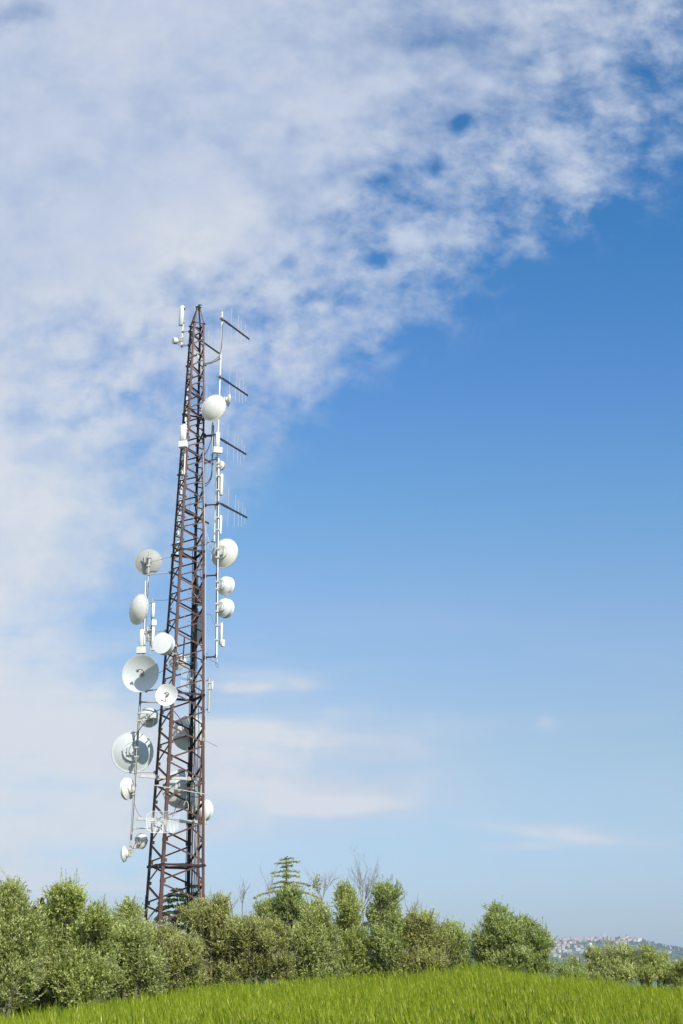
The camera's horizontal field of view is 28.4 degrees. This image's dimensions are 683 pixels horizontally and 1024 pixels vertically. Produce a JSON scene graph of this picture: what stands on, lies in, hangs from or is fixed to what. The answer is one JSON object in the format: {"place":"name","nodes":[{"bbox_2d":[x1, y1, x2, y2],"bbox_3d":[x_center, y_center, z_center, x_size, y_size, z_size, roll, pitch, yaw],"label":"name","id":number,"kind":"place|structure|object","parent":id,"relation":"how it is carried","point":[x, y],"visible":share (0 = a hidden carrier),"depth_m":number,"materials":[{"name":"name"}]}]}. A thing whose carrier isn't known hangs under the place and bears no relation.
{"place":"outdoors","nodes":[
{"label":"outdoors","id":0,"kind":"place"},
{"bbox_2d":[0,0,682,958],"label":"sky","id":1,"kind":"structure","parent":0,"point":[445,237],"materials":[{"name":"blue"}]},
{"bbox_2d":[0,959,682,1023],"bbox_3d":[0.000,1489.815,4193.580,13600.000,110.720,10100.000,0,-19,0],"label":"ground","id":2,"kind":"structure","parent":0,"point":[115,1000],"depth_m":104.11,"materials":[{"name":"plant"}]},
{"bbox_2d":[0,867,56,1021],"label":"olive tree","id":3,"kind":"object","parent":2,"relation":"on","point":[21,939],"visible":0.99,"depth_m":25.55,"materials":[{"name":"green plant"}]},
{"bbox_2d":[9,868,90,1020],"bbox_3d":[-6.083,9.093,26.987,2.015,3.851,1.830,0,-19,0],"label":"olive tree","id":4,"kind":"object","parent":2,"relation":"on","point":[65,903],"visible":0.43,"depth_m":27.01,"materials":[{"name":"green plant"}]},
{"bbox_2d":[38,893,128,1012],"bbox_3d":[-5.059,9.123,26.436,1.785,3.181,1.732,0,-19,0],"label":"olive tree","id":5,"kind":"object","parent":2,"relation":"on","point":[81,966],"visible":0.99,"depth_m":26.21,"materials":[{"name":"green plant"}]},
{"bbox_2d":[96,895,169,1004],"bbox_3d":[-4.408,9.378,27.535,1.840,3.146,1.599,0,-19,0],"label":"olive tree","id":6,"kind":"object","parent":2,"relation":"on","point":[140,968],"visible":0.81,"depth_m":27.37,"materials":[{"name":"green plant"}]},
{"bbox_2d":[151,888,192,935],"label":"cedar tree","id":7,"kind":"object","parent":2,"relation":"on","point":[168,900],"visible":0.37,"depth_m":70.68,"materials":[{"name":"green plant"}]},
{"bbox_2d":[144,304,205,995],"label":"lattice tower","id":8,"kind":"structure","parent":2,"relation":"on","point":[161,867],"depth_m":66.11,"materials":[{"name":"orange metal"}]},
{"bbox_2d":[129,551,171,854],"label":"mast pole","id":9,"kind":"object","parent":8,"relation":"attached to","point":[136,772],"visible":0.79,"depth_m":65.48,"materials":[{"name":"metal"}]},
{"bbox_2d":[121,846,132,861],"bbox_3d":[-10.189,16.108,63.578,0.630,0.765,0.611,12,-22,-32],"label":"dish antenna","id":10,"kind":"object","parent":9,"relation":"attached to","point":[125,853],"visible":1,"depth_m":63.39,"materials":[{"name":"white paint"}]},
{"bbox_2d":[120,778,136,799],"bbox_3d":[-10.079,13.213,64.493,0.531,1.054,1.054,-10,-21,27],"label":"dish antenna","id":11,"kind":"object","parent":9,"relation":"attached to","point":[127,788],"visible":1,"depth_m":64.32,"materials":[{"name":"white paint"}]},
{"bbox_2d":[111,731,153,772],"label":"dish antenna","id":12,"kind":"object","parent":9,"relation":"attached to","point":[123,751],"visible":0.98,"depth_m":65.49,"materials":[{"name":"grey paint"}]},
{"bbox_2d":[130,833,147,852],"bbox_3d":[-9.568,15.683,63.971,0.764,0.946,0.777,0,-19,0],"label":"dish antenna","id":13,"kind":"object","parent":9,"relation":"attached to","point":[139,838],"visible":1,"depth_m":63.90,"materials":[{"name":"white paint"}]},
{"bbox_2d":[122,654,158,692],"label":"dish antenna","id":14,"kind":"object","parent":9,"relation":"attached to","point":[140,672],"visible":1,"depth_m":65.89,"materials":[{"name":"grey paint"}]},
{"bbox_2d":[132,582,148,831],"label":"cable","id":15,"kind":"object","parent":9,"relation":"attached to","point":[138,732],"visible":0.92,"depth_m":65.07,"materials":[{"name":"rubber"}]},
{"bbox_2d":[134,587,146,774],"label":"cable","id":16,"kind":"object","parent":9,"relation":"attached to","point":[138,715],"visible":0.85,"depth_m":65.41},
{"bbox_2d":[136,629,146,653],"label":"panel antenna","id":17,"kind":"object","parent":9,"relation":"attached to","point":[141,649],"visible":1,"depth_m":66.39,"materials":[{"name":"beige plastic"}]},
{"bbox_2d":[136,707,158,727],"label":"dish antenna","id":18,"kind":"object","parent":9,"relation":"attached to","point":[152,720],"visible":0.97,"depth_m":65.98,"materials":[{"name":"grey paint"}]},
{"bbox_2d":[134,549,161,574],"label":"dish antenna","id":19,"kind":"object","parent":9,"relation":"attached to","point":[141,562],"visible":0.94,"depth_m":68.63,"materials":[{"name":"grey paint"}]},
{"bbox_2d":[144,581,166,645],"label":"mast pole","id":20,"kind":"object","parent":8,"relation":"attached to","point":[145,618],"visible":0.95,"depth_m":66.98,"materials":[{"name":"metal"}]},
{"bbox_2d":[129,594,147,624],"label":"dish antenna","id":21,"kind":"object","parent":20,"relation":"attached to","point":[138,611],"visible":1,"depth_m":66.73,"materials":[{"name":"beige plastic"}]},
{"bbox_2d":[149,598,165,654],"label":"mast pole","id":22,"kind":"object","parent":8,"relation":"attached to","point":[151,633],"visible":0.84,"depth_m":67.02,"materials":[{"name":"metal"}]},
{"bbox_2d":[146,626,153,650],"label":"panel antenna","id":23,"kind":"object","parent":22,"relation":"attached to","point":[148,634],"visible":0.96,"depth_m":67.14,"materials":[{"name":"beige plastic"}]},
{"bbox_2d":[148,619,156,641],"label":"panel antenna","id":24,"kind":"object","parent":22,"relation":"attached to","point":[153,623],"visible":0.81,"depth_m":66.98,"materials":[{"name":"white paint"}]},
{"bbox_2d":[150,602,154,617],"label":"panel antenna","id":25,"kind":"object","parent":22,"relation":"attached to","point":[152,614],"visible":1,"depth_m":67.28,"materials":[{"name":"white paint"}]},
{"bbox_2d":[133,708,189,744],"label":"cable","id":26,"kind":"object","parent":8,"relation":"attached to","point":[151,714],"visible":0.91,"depth_m":65.40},
{"bbox_2d":[146,811,178,832],"bbox_3d":[-8.052,14.173,61.689,1.240,0.979,1.280,-12,-22,31],"label":"grid antenna","id":27,"kind":"object","parent":8,"relation":"attached to","point":[164,821],"visible":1,"depth_m":61.72,"materials":[{"name":"white paint"}]},
{"bbox_2d":[145,449,181,917],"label":"cable","id":28,"kind":"object","parent":8,"relation":"attached to","point":[164,670],"visible":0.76,"depth_m":66.48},
{"bbox_2d":[152,633,176,654],"bbox_3d":[-8.507,6.409,64.844,1.089,1.032,1.298,0,-19,0],"label":"dish antenna","id":29,"kind":"object","parent":8,"relation":"attached to","point":[163,643],"visible":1,"depth_m":64.39,"materials":[{"name":"beige plastic"}]},
{"bbox_2d":[156,684,177,705],"bbox_3d":[-8.122,8.701,64.006,0.916,1.069,1.067,-16,-24,38],"label":"dish antenna","id":30,"kind":"object","parent":8,"relation":"attached to","point":[166,694],"visible":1,"depth_m":63.92,"materials":[{"name":"white paint"}]},
{"bbox_2d":[139,774,198,780],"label":"support beam","id":31,"kind":"structure","parent":8,"relation":"attached to","point":[188,778],"depth_m":64.62,"materials":[{"name":"metal"}]},
{"bbox_2d":[136,816,207,824],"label":"support beam","id":32,"kind":"structure","parent":8,"relation":"attached to","point":[193,821],"depth_m":63.38,"materials":[{"name":"metal"}]},
{"bbox_2d":[153,785,206,794],"bbox_3d":[-7.505,12.899,62.693,2.504,0.454,0.062,1,-19,-4],"label":"crossing rod","id":33,"kind":"object","parent":8,"relation":"attached to","point":[179,789],"visible":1,"depth_m":62.68,"materials":[{"name":"metal"}]},
{"bbox_2d":[162,769,200,808],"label":"dish antenna","id":34,"kind":"object","parent":8,"relation":"attached to","point":[180,784],"visible":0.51,"depth_m":65.74,"materials":[{"name":"grey paint"}]},
{"bbox_2d":[172,347,190,557],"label":"mast pole","id":35,"kind":"object","parent":8,"relation":"attached to","point":[182,468],"visible":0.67,"depth_m":70.42,"materials":[{"name":"white metal"}]},
{"bbox_2d":[179,495,208,532],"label":"aerial","id":36,"kind":"object","parent":35,"relation":"attached to","point":[189,514],"visible":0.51,"depth_m":70.83,"materials":[{"name":"metal"}]},
{"bbox_2d":[191,330,219,356],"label":"aerial","id":37,"kind":"object","parent":35,"relation":"attached to","point":[206,344],"visible":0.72,"depth_m":74.66,"materials":[{"name":"metal"}]},
{"bbox_2d":[169,652,193,669],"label":"dish antenna","id":38,"kind":"object","parent":8,"relation":"attached to","point":[179,667],"visible":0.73,"depth_m":67.00,"materials":[{"name":"grey paint"}]},
{"bbox_2d":[181,323,189,347],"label":"mast pole","id":39,"kind":"object","parent":8,"relation":"attached to","point":[182,345],"visible":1,"depth_m":72.17,"materials":[{"name":"white metal"}]},
{"bbox_2d":[172,337,182,343],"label":"dish antenna","id":40,"kind":"object","parent":39,"relation":"attached to","point":[175,340],"visible":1,"depth_m":71.95,"materials":[{"name":"white paint"}]},
{"bbox_2d":[179,305,184,325],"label":"panel antenna","id":41,"kind":"object","parent":39,"relation":"attached to","point":[182,309],"visible":1,"depth_m":72.53,"materials":[{"name":"white paint"}]},
{"bbox_2d":[183,422,187,474],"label":"mast pole","id":42,"kind":"object","parent":8,"relation":"attached to","point":[184,471],"visible":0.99,"depth_m":68.64,"materials":[{"name":"metal"}]},
{"bbox_2d":[178,423,187,448],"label":"panel antenna","id":43,"kind":"object","parent":42,"relation":"attached to","point":[182,442],"visible":1,"depth_m":68.61,"materials":[{"name":"white paint"}]},
{"bbox_2d":[172,715,201,750],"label":"dish antenna","id":44,"kind":"object","parent":8,"relation":"attached to","point":[182,743],"visible":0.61,"depth_m":66.72,"materials":[{"name":"grey paint"}]},
{"bbox_2d":[185,551,192,907],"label":"cable","id":45,"kind":"object","parent":8,"relation":"attached to","point":[188,744],"visible":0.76,"depth_m":65.84,"materials":[{"name":"rubber"}]},
{"bbox_2d":[181,668,196,690],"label":"grid antenna","id":46,"kind":"object","parent":8,"relation":"attached to","point":[189,680],"visible":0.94,"depth_m":66.64,"materials":[{"name":"white paint"}]},
{"bbox_2d":[186,598,192,905],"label":"cable","id":47,"kind":"object","parent":8,"relation":"attached to","point":[189,759],"visible":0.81,"depth_m":65.75,"materials":[{"name":"rubber"}]},
{"bbox_2d":[187,631,193,905],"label":"cable","id":48,"kind":"object","parent":8,"relation":"attached to","point":[190,771],"visible":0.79,"depth_m":65.66,"materials":[{"name":"rubber"}]},
{"bbox_2d":[188,662,193,900],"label":"cable","id":49,"kind":"object","parent":8,"relation":"attached to","point":[190,785],"visible":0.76,"depth_m":65.39,"materials":[{"name":"rubber"}]},
{"bbox_2d":[190,782,194,812],"bbox_3d":[-7.161,13.743,64.941,0.241,1.523,0.240,0,-19,0],"label":"filter canister","id":50,"kind":"object","parent":8,"relation":"attached to","point":[192,803],"visible":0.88,"depth_m":64.83,"materials":[{"name":"metal"}]},
{"bbox_2d":[189,549,196,899],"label":"cable","id":51,"kind":"object","parent":8,"relation":"attached to","point":[192,755],"visible":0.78,"depth_m":65.53,"materials":[{"name":"rubber"}]},
{"bbox_2d":[191,670,195,881],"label":"cable","id":52,"kind":"object","parent":8,"relation":"attached to","point":[193,772],"visible":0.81,"depth_m":65.69,"materials":[{"name":"rubber"}]},
{"bbox_2d":[192,734,194,892],"bbox_3d":[-7.113,13.857,65.044,0.115,11.107,0.380,-10,-21,27],"label":"cable","id":53,"kind":"object","parent":8,"relation":"attached to","point":[192,853],"visible":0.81,"depth_m":64.14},
{"bbox_2d":[191,649,196,902],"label":"cable","id":54,"kind":"object","parent":8,"relation":"attached to","point":[194,758],"visible":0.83,"depth_m":65.86,"materials":[{"name":"rubber"}]},
{"bbox_2d":[193,577,197,692],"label":"mast pole","id":55,"kind":"object","parent":8,"relation":"attached to","point":[195,656],"visible":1,"depth_m":66.73,"materials":[{"name":"grey metal"}]},
{"bbox_2d":[194,756,196,893],"bbox_3d":[-6.921,15.402,64.161,0.129,7.642,0.204,-11,-22,30],"label":"cable","id":56,"kind":"object","parent":8,"relation":"attached to","point":[195,816],"visible":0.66,"depth_m":64.56,"materials":[{"name":"rubber"}]},
{"bbox_2d":[193,662,197,863],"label":"cable","id":57,"kind":"object","parent":8,"relation":"hanging from","point":[195,773],"visible":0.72,"depth_m":65.61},
{"bbox_2d":[193,712,198,901],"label":"cable","id":58,"kind":"object","parent":8,"relation":"hanging from","point":[196,801],"visible":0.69,"depth_m":65.58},
{"bbox_2d":[191,608,201,645],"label":"panel","id":59,"kind":"object","parent":8,"relation":"attached to","point":[196,636],"visible":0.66,"depth_m":67.20,"materials":[{"name":"metal"}]},
{"bbox_2d":[192,584,201,606],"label":"panel","id":60,"kind":"object","parent":8,"relation":"attached to","point":[195,599],"visible":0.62,"depth_m":67.71,"materials":[{"name":"metal"}]},
{"bbox_2d":[196,745,201,899],"bbox_3d":[-6.591,14.129,63.752,0.441,8.646,0.092,0,-19,0],"label":"cable","id":61,"kind":"object","parent":8,"relation":"attached to","point":[197,829],"visible":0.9,"depth_m":63.37,"materials":[{"name":"rubber"}]},
{"bbox_2d":[198,723,199,854],"bbox_3d":[-6.775,14.512,64.076,0.274,9.302,0.127,6,-20,-17],"label":"cable","id":62,"kind":"object","parent":8,"relation":"hanging from","point":[199,766],"visible":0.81,"depth_m":64.89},
{"bbox_2d":[192,799,212,820],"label":"dish antenna","id":63,"kind":"object","parent":8,"relation":"attached to","point":[209,809],"visible":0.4,"depth_m":65.04,"materials":[{"name":"white paint"}]},
{"bbox_2d":[203,455,205,862],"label":"cable","id":64,"kind":"object","parent":8,"relation":"attached to","point":[205,669],"visible":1,"depth_m":65.09,"materials":[{"name":"rubber"}]},
{"bbox_2d":[198,425,213,483],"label":"cable","id":65,"kind":"object","parent":8,"relation":"attached to","point":[212,455],"visible":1,"depth_m":68.95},
{"bbox_2d":[203,678,209,712],"bbox_3d":[-6.487,8.862,65.073,0.160,1.670,0.508,14,-24,-36],"label":"mast pole","id":66,"kind":"object","parent":8,"relation":"attached to","point":[208,680],"visible":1,"depth_m":64.89,"materials":[{"name":"metal"}]},
{"bbox_2d":[204,422,212,466],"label":"mast pole","id":67,"kind":"object","parent":8,"relation":"attached to","point":[212,446],"visible":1,"depth_m":69.21,"materials":[{"name":"metal"}]},
{"bbox_2d":[203,458,219,661],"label":"mast pole","id":68,"kind":"object","parent":8,"relation":"attached to","point":[216,574],"visible":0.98,"depth_m":66.97,"materials":[{"name":"metal"}]},
{"bbox_2d":[215,476,217,653],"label":"cable","id":69,"kind":"object","parent":68,"relation":"attached to","point":[216,571],"visible":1,"depth_m":67.01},
{"bbox_2d":[216,515,221,533],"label":"panel antenna","id":70,"kind":"object","parent":68,"relation":"attached to","point":[220,524],"visible":1,"depth_m":67.84,"materials":[{"name":"white paint"}]},
{"bbox_2d":[214,622,224,646],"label":"panel antenna","id":71,"kind":"object","parent":68,"relation":"attached to","point":[221,641],"visible":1,"depth_m":66.03,"materials":[{"name":"beige plastic"}]},
{"bbox_2d":[216,473,223,495],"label":"panel antenna","id":72,"kind":"object","parent":68,"relation":"attached to","point":[221,486],"visible":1,"depth_m":68.58,"materials":[{"name":"white paint"}]},
{"bbox_2d":[216,460,225,470],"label":"dish antenna","id":73,"kind":"object","parent":68,"relation":"attached to","point":[222,465],"visible":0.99,"depth_m":69.16,"materials":[{"name":"beige plastic"}]},
{"bbox_2d":[211,538,237,567],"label":"dish antenna","id":74,"kind":"object","parent":68,"relation":"attached to","point":[228,552],"visible":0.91,"depth_m":67.72,"materials":[{"name":"beige plastic"}]},
{"bbox_2d":[215,598,233,618],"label":"dish antenna","id":75,"kind":"object","parent":68,"relation":"attached to","point":[225,610],"visible":0.97,"depth_m":66.74,"materials":[{"name":"white paint"}]},
{"bbox_2d":[215,576,234,595],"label":"dish antenna","id":76,"kind":"object","parent":68,"relation":"attached to","point":[226,585],"visible":0.94,"depth_m":67.11,"materials":[{"name":"white paint"}]},
{"bbox_2d":[215,488,246,526],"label":"aerial","id":77,"kind":"object","parent":68,"relation":"attached to","point":[226,506],"visible":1,"depth_m":69.27,"materials":[{"name":"metal"}]},
{"bbox_2d":[203,311,222,544],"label":"mast pole","id":78,"kind":"object","parent":8,"relation":"attached to","point":[216,457],"visible":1,"depth_m":69.56,"materials":[{"name":"white metal"}]},
{"bbox_2d":[201,395,225,420],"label":"dish antenna","id":79,"kind":"object","parent":78,"relation":"attached to","point":[213,408],"visible":1,"depth_m":68.96,"materials":[{"name":"beige plastic"}]},
{"bbox_2d":[213,431,221,453],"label":"panel antenna","id":80,"kind":"object","parent":78,"relation":"attached to","point":[217,449],"visible":1,"depth_m":68.85,"materials":[{"name":"beige plastic"}]},
{"bbox_2d":[223,394,230,405],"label":"dish antenna","id":81,"kind":"object","parent":78,"relation":"attached to","point":[228,399],"visible":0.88,"depth_m":70.33,"materials":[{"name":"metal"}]},
{"bbox_2d":[215,436,245,462],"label":"aerial","id":82,"kind":"object","parent":78,"relation":"attached to","point":[228,443],"visible":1,"depth_m":70.50,"materials":[{"name":"metal"}]},
{"bbox_2d":[217,375,247,401],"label":"aerial","id":83,"kind":"object","parent":78,"relation":"attached to","point":[228,382],"visible":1,"depth_m":71.78,"materials":[{"name":"metal"}]},
{"bbox_2d":[219,313,249,339],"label":"aerial","id":84,"kind":"object","parent":78,"relation":"attached to","point":[230,325],"visible":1,"depth_m":72.68,"materials":[{"name":"metal"}]},
{"bbox_2d":[148,917,212,998],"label":"olive tree","id":85,"kind":"object","parent":2,"relation":"on","point":[182,954],"visible":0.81,"depth_m":30.88,"materials":[{"name":"green plant"}]},
{"bbox_2d":[172,888,251,993],"bbox_3d":[-3.138,10.861,32.820,2.090,3.400,1.637,0,-19,0],"label":"olive tree","id":86,"kind":"object","parent":2,"relation":"on","point":[209,920],"visible":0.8,"depth_m":32.67,"materials":[{"name":"green plant"}]},
{"bbox_2d":[231,910,251,984],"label":"olive tree","id":87,"kind":"object","parent":2,"relation":"on","point":[237,918],"visible":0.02,"depth_m":36.21,"materials":[{"name":"green plant"}]},
{"bbox_2d":[237,879,249,988],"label":"bare tree","id":88,"kind":"object","parent":2,"relation":"on","point":[244,893],"visible":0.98,"depth_m":41.33,"materials":[{"name":"wood"}]},
{"bbox_2d":[226,912,298,987],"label":"olive tree","id":89,"kind":"object","parent":2,"relation":"on","point":[261,941],"visible":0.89,"depth_m":32.40,"materials":[{"name":"green plant"}]},
{"bbox_2d":[260,857,280,900],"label":"bare tree","id":90,"kind":"object","parent":2,"relation":"on","point":[269,882],"visible":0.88,"depth_m":44.46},
{"bbox_2d":[243,881,308,984],"bbox_3d":[-1.715,11.741,36.243,1.937,3.613,1.390,0,-19,0],"label":"olive tree","id":91,"kind":"object","parent":2,"relation":"on","point":[281,907],"visible":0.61,"depth_m":36.29,"materials":[{"name":"green plant"}]},
{"bbox_2d":[253,856,320,902],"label":"cedar tree","id":92,"kind":"object","parent":2,"relation":"on","point":[286,882],"visible":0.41,"depth_m":48.31,"materials":[{"name":"green plant"}]},
{"bbox_2d":[24,953,559,1018],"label":"undergrowth","id":93,"kind":"object","parent":2,"relation":"on","point":[289,979],"depth_m":31.52,"materials":[{"name":"green plant"}]},
{"bbox_2d":[285,892,350,984],"bbox_3d":[-0.659,10.884,33.114,1.778,3.079,1.799,0,-19,0],"label":"olive tree","id":94,"kind":"object","parent":2,"relation":"on","point":[316,937],"visible":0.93,"depth_m":32.91,"materials":[{"name":"green plant"}]},
{"bbox_2d":[303,868,340,901],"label":"bare tree","id":95,"kind":"object","parent":2,"relation":"on","point":[317,888],"visible":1,"depth_m":41.53,"materials":[{"name":"plant"}]},
{"bbox_2d":[329,876,373,982],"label":"olive tree","id":96,"kind":"object","parent":2,"relation":"on","point":[348,917],"visible":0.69,"depth_m":33.96,"materials":[{"name":"green plant"}]},
{"bbox_2d":[348,846,381,921],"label":"bare tree","id":97,"kind":"object","parent":2,"relation":"on","point":[367,887],"visible":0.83,"depth_m":40.72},
{"bbox_2d":[357,874,410,984],"bbox_3d":[1.007,10.935,34.178,1.599,3.485,1.576,-7,-20,18],"label":"olive tree","id":98,"kind":"object","parent":2,"relation":"on","point":[386,946],"visible":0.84,"depth_m":34.02,"materials":[{"name":"green plant"}]},
{"bbox_2d":[397,903,457,981],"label":"olive tree","id":99,"kind":"object","parent":2,"relation":"on","point":[424,938],"visible":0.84,"depth_m":34.05,"materials":[{"name":"green plant"}]},
{"bbox_2d":[438,916,478,974],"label":"olive tree","id":100,"kind":"object","parent":2,"relation":"on","point":[460,936],"visible":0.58,"depth_m":34.62,"materials":[{"name":"green plant"}]},
{"bbox_2d":[460,894,561,976],"bbox_3d":[4.047,10.565,32.189,2.440,2.808,1.660,0,-19,0],"label":"olive tree","id":101,"kind":"object","parent":2,"relation":"on","point":[513,941],"visible":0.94,"depth_m":32.07,"materials":[{"name":"green plant"}]},
{"bbox_2d":[555,952,591,983],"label":"olive tree","id":102,"kind":"object","parent":2,"relation":"on","point":[564,968],"visible":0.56,"depth_m":36.89,"materials":[{"name":"green plant"}]},
{"bbox_2d":[560,938,643,984],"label":"olive tree","id":103,"kind":"object","parent":2,"relation":"on","point":[613,963],"visible":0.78,"depth_m":37.76,"materials":[{"name":"green plant"}]},
{"bbox_2d":[621,937,676,989],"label":"olive tree","id":104,"kind":"object","parent":2,"relation":"on","point":[651,961],"visible":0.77,"depth_m":37.61,"materials":[{"name":"green plant"}]},
{"bbox_2d":[666,951,682,990],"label":"olive tree","id":105,"kind":"object","parent":2,"relation":"on","point":[676,975],"visible":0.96,"depth_m":36.71,"materials":[{"name":"green plant"}]},
{"bbox_2d":[107,940,682,988],"bbox_3d":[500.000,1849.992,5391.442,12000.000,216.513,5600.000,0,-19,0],"label":"hills","id":106,"kind":"structure","parent":0,"point":[575,953],"depth_m":3939.62,"materials":[{"name":"plant"}]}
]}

